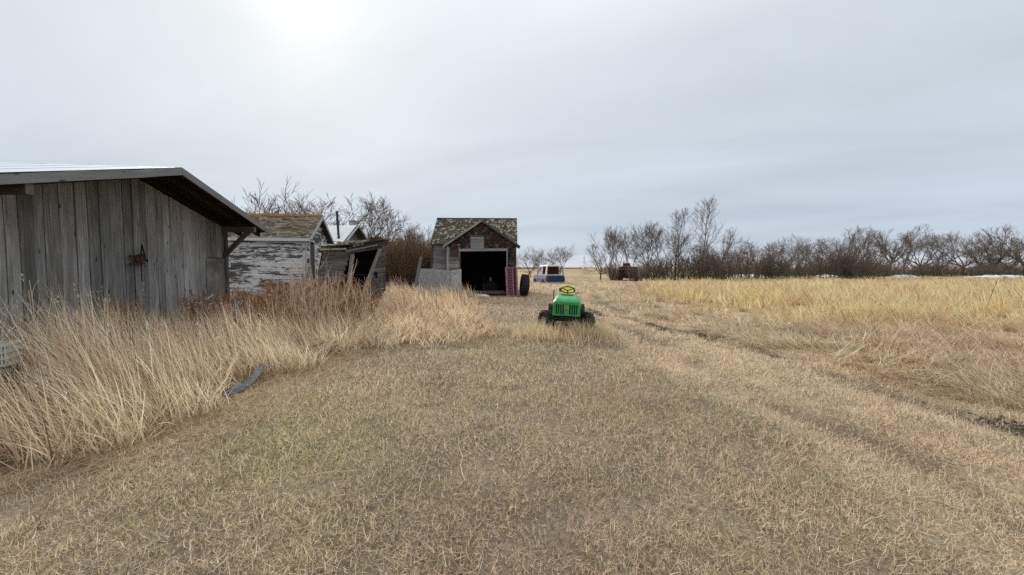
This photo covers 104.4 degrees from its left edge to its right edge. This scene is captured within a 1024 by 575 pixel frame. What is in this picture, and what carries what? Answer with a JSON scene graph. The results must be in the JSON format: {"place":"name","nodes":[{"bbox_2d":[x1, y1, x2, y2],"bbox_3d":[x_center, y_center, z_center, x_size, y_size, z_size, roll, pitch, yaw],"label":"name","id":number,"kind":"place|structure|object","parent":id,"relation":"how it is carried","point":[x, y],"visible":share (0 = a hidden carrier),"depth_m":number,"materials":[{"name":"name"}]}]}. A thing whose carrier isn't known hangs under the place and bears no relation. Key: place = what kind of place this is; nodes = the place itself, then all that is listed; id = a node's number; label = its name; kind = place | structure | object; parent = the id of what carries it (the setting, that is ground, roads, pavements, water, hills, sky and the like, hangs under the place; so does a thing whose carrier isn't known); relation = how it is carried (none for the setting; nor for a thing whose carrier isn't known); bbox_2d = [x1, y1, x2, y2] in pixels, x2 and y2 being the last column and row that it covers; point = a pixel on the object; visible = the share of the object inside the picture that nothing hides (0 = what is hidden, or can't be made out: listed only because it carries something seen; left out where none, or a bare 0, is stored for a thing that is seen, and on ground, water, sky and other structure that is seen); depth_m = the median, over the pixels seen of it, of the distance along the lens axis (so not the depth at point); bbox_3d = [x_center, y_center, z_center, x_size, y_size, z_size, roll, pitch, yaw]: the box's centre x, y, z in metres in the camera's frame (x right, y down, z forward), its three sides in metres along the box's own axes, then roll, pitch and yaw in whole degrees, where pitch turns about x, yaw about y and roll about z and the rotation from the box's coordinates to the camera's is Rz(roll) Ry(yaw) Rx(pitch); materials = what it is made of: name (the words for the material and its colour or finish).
{"place":"outdoors","nodes":[
{"label":"outdoors","id":0,"kind":"place"},
{"bbox_2d":[0,267,1023,574],"bbox_3d":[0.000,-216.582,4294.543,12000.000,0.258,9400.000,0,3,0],"label":"ground","id":1,"kind":"structure","parent":0,"point":[576,275],"depth_m":3.09,"materials":[{"name":"plant"}]},
{"bbox_2d":[0,340,22,395],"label":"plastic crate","id":2,"kind":"object","parent":1,"relation":"on","point":[3,361],"visible":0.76,"depth_m":4.69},
{"bbox_2d":[0,279,52,379],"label":"pale stalks","id":3,"kind":"object","parent":1,"relation":"on","point":[18,309],"visible":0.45,"depth_m":5.16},
{"bbox_2d":[94,298,143,362],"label":"pale stalks","id":4,"kind":"object","parent":1,"relation":"on","point":[117,321],"visible":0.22,"depth_m":5.64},
{"bbox_2d":[100,296,153,340],"bbox_3d":[-6.342,0.718,6.604,1.005,1.135,0.700,2,4,40],"label":"brown weed","id":5,"kind":"object","parent":1,"relation":"on","point":[127,310],"visible":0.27,"depth_m":6.64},
{"bbox_2d":[0,162,271,368],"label":"plank shed","id":6,"kind":"structure","parent":1,"relation":"on","point":[94,227],"depth_m":7.38,"materials":[{"name":"grey wood"}]},
{"bbox_2d":[129,244,147,281],"bbox_3d":[-7.510,-0.499,8.021,0.081,0.763,0.446,0,3,-4],"label":"rusty hardware","id":7,"kind":"object","parent":6,"relation":"hanging from","point":[140,259],"visible":1,"depth_m":8.05,"materials":[{"name":"metal"}]},
{"bbox_2d":[183,288,209,324],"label":"dock weed","id":8,"kind":"object","parent":1,"relation":"on","point":[191,304],"visible":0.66,"depth_m":8.35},
{"bbox_2d":[177,288,222,332],"bbox_3d":[-6.666,0.609,8.496,0.775,1.197,0.954,-2,4,-37],"label":"brown weed","id":9,"kind":"object","parent":1,"relation":"on","point":[189,315],"visible":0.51,"depth_m":8.46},
{"bbox_2d":[193,292,248,318],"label":"brown weed","id":10,"kind":"object","parent":1,"relation":"on","point":[247,295],"visible":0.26,"depth_m":9.37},
{"bbox_2d":[210,284,259,318],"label":"brown weed","id":11,"kind":"object","parent":1,"relation":"on","point":[236,298],"visible":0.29,"depth_m":9.96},
{"bbox_2d":[222,363,263,399],"bbox_3d":[-3.531,1.235,5.327,0.181,0.208,1.066,0,3,-9],"label":"curled board","id":12,"kind":"object","parent":1,"relation":"on","point":[246,383],"visible":0.91,"depth_m":5.14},
{"bbox_2d":[221,303,267,325],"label":"brown weed","id":13,"kind":"object","parent":1,"relation":"on","point":[246,313],"visible":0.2,"depth_m":9.10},
{"bbox_2d":[231,293,276,315],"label":"brown weed","id":14,"kind":"object","parent":1,"relation":"on","point":[258,301],"visible":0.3,"depth_m":9.82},
{"bbox_2d":[235,286,278,314],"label":"brown weed","id":15,"kind":"object","parent":1,"relation":"on","point":[257,295],"visible":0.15,"depth_m":10.25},
{"bbox_2d":[241,298,282,330],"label":"brown weed","id":16,"kind":"object","parent":1,"relation":"on","point":[264,312],"visible":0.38,"depth_m":9.09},
{"bbox_2d":[259,276,288,303],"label":"brown weed","id":17,"kind":"object","parent":1,"relation":"on","point":[273,287],"visible":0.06,"depth_m":11.58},
{"bbox_2d":[257,279,298,307],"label":"brown weed","id":18,"kind":"object","parent":1,"relation":"on","point":[279,293],"visible":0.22,"depth_m":10.88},
{"bbox_2d":[0,274,557,513],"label":"tall dry grass","id":19,"kind":"structure","parent":1,"relation":"on","point":[98,377],"depth_m":4.98,"materials":[{"name":"plant"}]},
{"bbox_2d":[228,213,334,297],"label":"clapboard house","id":20,"kind":"structure","parent":1,"relation":"on","point":[254,260],"depth_m":16.79,"materials":[{"name":"white paint"}]},
{"bbox_2d":[310,244,314,286],"bbox_3d":[-8.947,-0.652,17.751,0.030,2.600,0.620,0,3,-9],"label":"door","id":21,"kind":"structure","parent":20,"relation":"in","point":[311,245],"depth_m":17.79,"materials":[{"name":"wood"}]},
{"bbox_2d":[258,261,306,321],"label":"pale stalks","id":22,"kind":"object","parent":1,"relation":"on","point":[276,297],"visible":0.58,"depth_m":9.22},
{"bbox_2d":[264,282,308,312],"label":"brown weed","id":23,"kind":"object","parent":1,"relation":"on","point":[284,294],"visible":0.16,"depth_m":10.28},
{"bbox_2d":[261,284,313,315],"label":"brown weed","id":24,"kind":"object","parent":1,"relation":"on","point":[287,298],"visible":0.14,"depth_m":9.81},
{"bbox_2d":[234,178,341,225],"bbox_3d":[-20.524,-4.072,34.057,12.326,8.165,17.056,-1,3,-23],"label":"bare tree","id":25,"kind":"object","parent":1,"relation":"on","point":[271,208],"visible":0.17,"depth_m":29.55,"materials":[{"name":"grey plant"}]},
{"bbox_2d":[266,300,317,330],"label":"brown weed","id":26,"kind":"object","parent":1,"relation":"on","point":[287,314],"visible":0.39,"depth_m":8.91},
{"bbox_2d":[281,262,331,329],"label":"pale stalks","id":27,"kind":"object","parent":1,"relation":"on","point":[304,288],"visible":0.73,"depth_m":8.85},
{"bbox_2d":[279,256,358,330],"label":"pale stalks","id":28,"kind":"object","parent":1,"relation":"on","point":[314,295],"visible":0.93,"depth_m":8.65,"materials":[{"name":"plant"}]},
{"bbox_2d":[293,287,345,321],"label":"brown weed","id":29,"kind":"object","parent":1,"relation":"on","point":[322,299],"visible":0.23,"depth_m":9.80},
{"bbox_2d":[263,176,394,230],"bbox_3d":[-15.212,-4.432,35.007,12.455,8.752,10.769,0,3,3],"label":"bare tree","id":30,"kind":"object","parent":1,"relation":"on","point":[357,223],"visible":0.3,"depth_m":32.82,"materials":[{"name":"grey plant"}]},
{"bbox_2d":[306,278,362,323],"bbox_3d":[-4.606,0.413,10.312,1.054,1.315,1.222,2,4,37],"label":"brown weed","id":31,"kind":"object","parent":1,"relation":"on","point":[349,300],"visible":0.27,"depth_m":10.37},
{"bbox_2d":[318,272,357,310],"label":"brown weed","id":32,"kind":"object","parent":1,"relation":"on","point":[344,283],"visible":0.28,"depth_m":11.43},
{"bbox_2d":[320,288,366,325],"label":"brown weed","id":33,"kind":"object","parent":1,"relation":"on","point":[342,307],"visible":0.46,"depth_m":9.85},
{"bbox_2d":[320,269,371,338],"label":"pale stalks","id":34,"kind":"object","parent":1,"relation":"on","point":[337,304],"visible":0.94,"depth_m":8.73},
{"bbox_2d":[327,211,367,286],"bbox_3d":[-12.191,-2.214,25.739,4.917,5.010,3.484,0,3,9],"label":"steel roofed hut","id":35,"kind":"object","parent":1,"relation":"on","point":[352,231],"visible":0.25,"depth_m":25.02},
{"bbox_2d":[315,235,390,303],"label":"leaning shack","id":36,"kind":"structure","parent":1,"relation":"on","point":[344,256],"depth_m":15.03,"materials":[{"name":"grey wood"}]},
{"bbox_2d":[341,280,381,325],"bbox_3d":[-4.001,0.395,10.666,1.229,1.318,0.913,0,3,0],"label":"brown weed","id":37,"kind":"object","parent":1,"relation":"on","point":[372,303],"visible":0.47,"depth_m":10.57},
{"bbox_2d":[302,191,432,242],"bbox_3d":[-12.077,-4.069,32.393,11.497,8.510,12.457,1,3,27],"label":"bare tree","id":38,"kind":"object","parent":1,"relation":"on","point":[380,218],"visible":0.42,"depth_m":31.93,"materials":[{"name":"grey plant"}]},
{"bbox_2d":[350,277,388,332],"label":"pale stalks","id":39,"kind":"object","parent":1,"relation":"on","point":[366,307],"visible":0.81,"depth_m":9.11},
{"bbox_2d":[356,309,384,344],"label":"pale stalks","id":40,"kind":"object","parent":1,"relation":"on","point":[365,324],"visible":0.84,"depth_m":8.24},
{"bbox_2d":[364,235,420,286],"bbox_3d":[-9.089,-1.825,29.090,4.872,4.309,5.882,-2,3,-31],"label":"willow shrub","id":41,"kind":"object","parent":1,"relation":"on","point":[389,274],"visible":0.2,"depth_m":27.98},
{"bbox_2d":[368,229,425,256],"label":"willow shrub","id":42,"kind":"object","parent":1,"relation":"on","point":[403,239],"visible":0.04,"depth_m":31.01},
{"bbox_2d":[375,229,431,282],"bbox_3d":[-8.120,-2.070,29.988,6.107,4.706,5.247,2,3,31],"label":"willow shrub","id":43,"kind":"object","parent":1,"relation":"on","point":[404,247],"visible":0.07,"depth_m":28.74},
{"bbox_2d":[382,234,431,289],"bbox_3d":[-7.670,-1.797,28.378,4.872,4.309,5.882,0,3,0],"label":"willow shrub","id":44,"kind":"object","parent":1,"relation":"on","point":[406,273],"visible":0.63,"depth_m":27.41,"materials":[{"name":"plant"}]},
{"bbox_2d":[390,237,428,286],"bbox_3d":[-6.790,-1.923,29.936,4.854,4.353,5.649,-2,3,-28],"label":"willow shrub","id":45,"kind":"object","parent":1,"relation":"on","point":[417,249],"visible":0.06,"depth_m":28.74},
{"bbox_2d":[392,223,427,244],"bbox_3d":[-8.984,-2.824,33.680,3.984,5.726,4.462,2,3,31],"label":"bare tree","id":46,"kind":"object","parent":1,"relation":"on","point":[412,233],"visible":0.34,"depth_m":33.52,"materials":[{"name":"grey plant"}]},
{"bbox_2d":[394,241,431,281],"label":"willow shrub","id":47,"kind":"object","parent":1,"relation":"on","point":[424,263],"visible":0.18,"depth_m":27.66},
{"bbox_2d":[413,256,421,289],"bbox_3d":[-4.680,-0.476,19.552,0.136,2.146,0.128,11,0,0],"label":"leaning post","id":48,"kind":"object","parent":1,"relation":"on","point":[418,270],"visible":0.67,"depth_m":19.49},
{"bbox_2d":[418,269,449,295],"bbox_3d":[-3.945,-0.190,20.119,1.630,1.542,0.206,0,3,0],"label":"weathered sheet","id":49,"kind":"object","parent":1,"relation":"on","point":[431,277],"visible":0.57,"depth_m":20.08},
{"bbox_2d":[450,269,460,296],"bbox_3d":[-2.845,-0.178,20.171,0.550,1.512,0.187,0,3,0],"label":"weathered sheet","id":50,"kind":"object","parent":1,"relation":"on","point":[456,276],"visible":0.65,"depth_m":20.13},
{"bbox_2d":[430,218,519,294],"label":"shingled garage","id":51,"kind":"structure","parent":1,"relation":"on","point":[475,250],"depth_m":24.53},
{"bbox_2d":[449,247,459,256],"bbox_3d":[-3.322,-2.009,22.921,0.625,0.633,0.043,0,3,0],"label":"patched window","id":52,"kind":"structure","parent":51,"relation":"in","point":[452,252],"depth_m":22.92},
{"bbox_2d":[481,277,497,290],"bbox_3d":[-1.406,-0.200,24.631,0.990,0.900,0.700,-1,3,-12],"label":"old engine","id":53,"kind":"object","parent":51,"relation":"in","point":[490,286],"visible":0.94,"depth_m":24.34,"materials":[{"name":"black metal"}]},
{"bbox_2d":[505,267,518,295],"bbox_3d":[-0.013,-0.338,22.218,0.740,1.633,0.378,0,3,-4],"label":"slatted panel","id":54,"kind":"object","parent":1,"relation":"on","point":[511,275],"visible":1,"depth_m":22.21,"materials":[{"name":"pink paint"}]},
{"bbox_2d":[519,274,529,295],"bbox_3d":[0.720,-0.134,22.773,0.526,1.282,1.258,0,3,-6],"label":"tractor tyre","id":55,"kind":"object","parent":1,"relation":"on","point":[524,284],"visible":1,"depth_m":22.32,"materials":[{"name":"rubber"}]},
{"bbox_2d":[516,248,544,276],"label":"bare tree","id":56,"kind":"object","parent":1,"relation":"on","point":[528,266],"visible":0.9,"depth_m":65.87,"materials":[{"name":"grey plant"}]},
{"bbox_2d":[525,246,565,271],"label":"bare tree","id":57,"kind":"object","parent":1,"relation":"on","point":[545,258],"visible":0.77,"depth_m":67.63,"materials":[{"name":"grey plant"}]},
{"bbox_2d":[533,265,564,283],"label":"abandoned truck","id":58,"kind":"object","parent":1,"relation":"on","point":[549,274],"visible":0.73,"depth_m":40.88,"materials":[{"name":"blue paint"}]},
{"bbox_2d":[542,244,575,273],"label":"bare tree","id":59,"kind":"object","parent":1,"relation":"on","point":[564,254],"visible":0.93,"depth_m":67.12,"materials":[{"name":"grey plant"}]},
{"bbox_2d":[538,284,595,328],"bbox_3d":[1.329,0.497,9.751,1.372,1.096,1.935,0,3,8],"label":"lawn tractor","id":60,"kind":"object","parent":1,"relation":"on","point":[567,305],"visible":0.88,"depth_m":9.07,"materials":[{"name":"green paint"}]},
{"bbox_2d":[579,241,618,279],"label":"bare tree","id":61,"kind":"object","parent":1,"relation":"on","point":[600,269],"visible":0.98,"depth_m":51.86,"materials":[{"name":"grey plant"}]},
{"bbox_2d":[587,225,638,278],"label":"bare tree","id":62,"kind":"object","parent":1,"relation":"on","point":[614,241],"visible":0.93,"depth_m":54.09,"materials":[{"name":"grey plant"}]},
{"bbox_2d":[606,262,620,279],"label":"dark shrub","id":63,"kind":"object","parent":1,"relation":"on","point":[613,274],"visible":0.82,"depth_m":51.14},
{"bbox_2d":[618,262,639,280],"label":"red farm machine","id":64,"kind":"object","parent":1,"relation":"on","point":[621,274],"visible":0.65,"depth_m":48.59,"materials":[{"name":"metal"}]},
{"bbox_2d":[611,227,647,266],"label":"bare tree","id":65,"kind":"object","parent":1,"relation":"on","point":[622,248],"visible":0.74,"depth_m":53.78,"materials":[{"name":"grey plant"}]},
{"bbox_2d":[624,263,651,280],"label":"dark shrub","id":66,"kind":"object","parent":1,"relation":"on","point":[640,272],"visible":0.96,"depth_m":47.12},
{"bbox_2d":[622,220,670,274],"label":"bare tree","id":67,"kind":"object","parent":1,"relation":"on","point":[650,233],"visible":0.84,"depth_m":54.14,"materials":[{"name":"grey plant"}]},
{"bbox_2d":[632,254,667,279],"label":"dark shrub","id":68,"kind":"object","parent":1,"relation":"on","point":[656,270],"visible":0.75,"depth_m":48.78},
{"bbox_2d":[620,226,698,278],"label":"bare tree","id":69,"kind":"object","parent":1,"relation":"on","point":[677,246],"visible":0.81,"depth_m":51.75,"materials":[{"name":"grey plant"}]},
{"bbox_2d":[645,253,689,280],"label":"dark shrub","id":70,"kind":"object","parent":1,"relation":"on","point":[676,274],"visible":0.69,"depth_m":49.26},
{"bbox_2d":[667,211,689,250],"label":"bare tree","id":71,"kind":"object","parent":1,"relation":"on","point":[677,223],"visible":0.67,"depth_m":55.02,"materials":[{"name":"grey plant"}]},
{"bbox_2d":[660,207,701,273],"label":"bare tree","id":72,"kind":"object","parent":1,"relation":"on","point":[681,225],"visible":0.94,"depth_m":51.07,"materials":[{"name":"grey plant"}]},
{"bbox_2d":[667,242,719,280],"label":"dark shrub","id":73,"kind":"object","parent":1,"relation":"on","point":[697,269],"visible":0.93,"depth_m":48.05,"materials":[{"name":"plant"}]},
{"bbox_2d":[689,195,730,254],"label":"bare tree","id":74,"kind":"object","parent":1,"relation":"on","point":[707,220],"visible":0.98,"depth_m":51.75,"materials":[{"name":"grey plant"}]},
{"bbox_2d":[686,253,733,280],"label":"dark shrub","id":75,"kind":"object","parent":1,"relation":"on","point":[715,274],"visible":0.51,"depth_m":48.88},
{"bbox_2d":[693,227,749,263],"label":"bare tree","id":76,"kind":"object","parent":1,"relation":"on","point":[727,246],"visible":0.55,"depth_m":53.00,"materials":[{"name":"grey plant"}]},
{"bbox_2d":[694,242,752,269],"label":"bare tree","id":77,"kind":"object","parent":1,"relation":"on","point":[738,257],"visible":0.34,"depth_m":54.19,"materials":[{"name":"grey plant"}]},
{"bbox_2d":[713,252,747,279],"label":"dark shrub","id":78,"kind":"object","parent":1,"relation":"on","point":[730,272],"visible":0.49,"depth_m":51.46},
{"bbox_2d":[712,238,788,268],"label":"bare tree","id":79,"kind":"object","parent":1,"relation":"on","point":[782,247],"visible":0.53,"depth_m":77.28,"materials":[{"name":"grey plant"}]},
{"bbox_2d":[722,247,781,278],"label":"dark shrub","id":80,"kind":"object","parent":1,"relation":"on","point":[758,272],"visible":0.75,"depth_m":54.72,"materials":[{"name":"plant"}]},
{"bbox_2d":[757,248,797,278],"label":"dark shrub","id":81,"kind":"object","parent":1,"relation":"on","point":[779,266],"visible":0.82,"depth_m":54.10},
{"bbox_2d":[761,240,810,270],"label":"bare tree","id":82,"kind":"object","parent":1,"relation":"on","point":[767,243],"visible":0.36,"depth_m":82.08,"materials":[{"name":"grey plant"}]},
{"bbox_2d":[770,235,817,268],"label":"bare tree","id":83,"kind":"object","parent":1,"relation":"on","point":[803,251],"visible":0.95,"depth_m":75.04,"materials":[{"name":"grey plant"}]},
{"bbox_2d":[773,253,822,278],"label":"dark shrub","id":84,"kind":"object","parent":1,"relation":"on","point":[798,271],"visible":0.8,"depth_m":55.40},
{"bbox_2d":[594,311,1023,434],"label":"mud clods","id":85,"kind":"object","parent":1,"relation":"on","point":[968,418],"visible":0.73,"depth_m":4.33,"materials":[{"name":"soil"}]},
{"bbox_2d":[597,285,1023,412],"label":"flattened grass","id":86,"kind":"structure","parent":1,"relation":"on","point":[717,327],"depth_m":7.10,"materials":[{"name":"plant"}]},
{"bbox_2d":[774,234,856,266],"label":"bare tree","id":87,"kind":"object","parent":1,"relation":"on","point":[820,243],"visible":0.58,"depth_m":79.41,"materials":[{"name":"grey plant"}]},
{"bbox_2d":[612,275,1023,385],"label":"field grass","id":88,"kind":"structure","parent":1,"relation":"on","point":[918,304],"depth_m":14.08,"materials":[{"name":"plant"}]},
{"bbox_2d":[803,242,861,278],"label":"dark shrub","id":89,"kind":"object","parent":1,"relation":"on","point":[831,271],"visible":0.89,"depth_m":54.09,"materials":[{"name":"plant"}]},
{"bbox_2d":[808,226,885,266],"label":"bare tree","id":90,"kind":"object","parent":1,"relation":"on","point":[853,237],"visible":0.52,"depth_m":73.56,"materials":[{"name":"brown plant"}]},
{"bbox_2d":[827,246,891,278],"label":"dark shrub","id":91,"kind":"object","parent":1,"relation":"on","point":[862,267],"visible":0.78,"depth_m":52.73,"materials":[{"name":"plant"}]},
{"bbox_2d":[846,226,897,260],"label":"bare tree","id":92,"kind":"object","parent":1,"relation":"on","point":[870,241],"visible":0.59,"depth_m":78.81,"materials":[{"name":"brown plant"}]},
{"bbox_2d":[864,257,910,276],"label":"brush shrub","id":93,"kind":"object","parent":1,"relation":"on","point":[896,270],"visible":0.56,"depth_m":64.54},
{"bbox_2d":[859,223,933,274],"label":"bare tree","id":94,"kind":"object","parent":1,"relation":"on","point":[894,256],"visible":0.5,"depth_m":82.33,"materials":[{"name":"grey plant"}]},
{"bbox_2d":[876,228,934,274],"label":"bare tree","id":95,"kind":"object","parent":1,"relation":"on","point":[909,245],"visible":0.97,"depth_m":75.63,"materials":[{"name":"brown plant"}]},
{"bbox_2d":[904,265,927,276],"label":"brush shrub","id":96,"kind":"object","parent":1,"relation":"on","point":[921,272],"visible":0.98,"depth_m":67.69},
{"bbox_2d":[888,234,959,268],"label":"bare tree","id":97,"kind":"object","parent":1,"relation":"on","point":[915,262],"visible":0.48,"depth_m":79.47,"materials":[{"name":"brown plant"}]},
{"bbox_2d":[912,258,967,276],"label":"brush shrub","id":98,"kind":"object","parent":1,"relation":"on","point":[947,269],"visible":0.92,"depth_m":69.51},
{"bbox_2d":[867,486,1022,519],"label":"fallen stalk","id":99,"kind":"object","parent":1,"relation":"on","point":[941,502],"visible":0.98,"depth_m":2.69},
{"bbox_2d":[905,231,987,275],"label":"bare tree","id":100,"kind":"object","parent":1,"relation":"on","point":[937,246],"visible":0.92,"depth_m":73.46,"materials":[{"name":"brown plant"}]},
{"bbox_2d":[922,234,1009,275],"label":"bare tree","id":101,"kind":"object","parent":1,"relation":"on","point":[982,253],"visible":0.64,"depth_m":77.29,"materials":[{"name":"brown plant"}]},
{"bbox_2d":[947,226,1023,267],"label":"bare tree","id":102,"kind":"object","parent":1,"relation":"on","point":[973,244],"visible":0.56,"depth_m":80.86,"materials":[{"name":"brown plant"}]},
{"bbox_2d":[965,262,1006,275],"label":"brush shrub","id":103,"kind":"object","parent":1,"relation":"on","point":[983,270],"visible":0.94,"depth_m":66.58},
{"bbox_2d":[957,236,1023,270],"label":"bare tree","id":104,"kind":"object","parent":1,"relation":"on","point":[1017,248],"visible":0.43,"depth_m":79.71,"materials":[{"name":"brown plant"}]},
{"bbox_2d":[969,232,1023,274],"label":"bare tree","id":105,"kind":"object","parent":1,"relation":"on","point":[1000,244],"visible":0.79,"depth_m":73.61,"materials":[{"name":"brown plant"}]},
{"bbox_2d":[971,260,1023,274],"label":"brush shrub","id":106,"kind":"object","parent":1,"relation":"on","point":[1015,268],"visible":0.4,"depth_m":72.82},
{"bbox_2d":[972,275,1022,277],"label":"snow drift","id":107,"kind":"object","parent":1,"relation":"on","point":[998,276],"visible":0.74,"depth_m":62.69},
{"bbox_2d":[975,223,1023,267],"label":"bare tree","id":108,"kind":"object","parent":1,"relation":"on","point":[1004,230],"visible":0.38,"depth_m":84.66,"materials":[{"name":"brown plant"}]},
{"bbox_2d":[0,0,1023,266],"label":"sky","id":109,"kind":"structure","parent":0,"point":[570,120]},
{"bbox_2d":[509,315,637,348],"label":"dry grass","id":110,"kind":"structure","parent":0,"point":[574,329],"depth_m":8.69,"materials":[{"name":"plant"}]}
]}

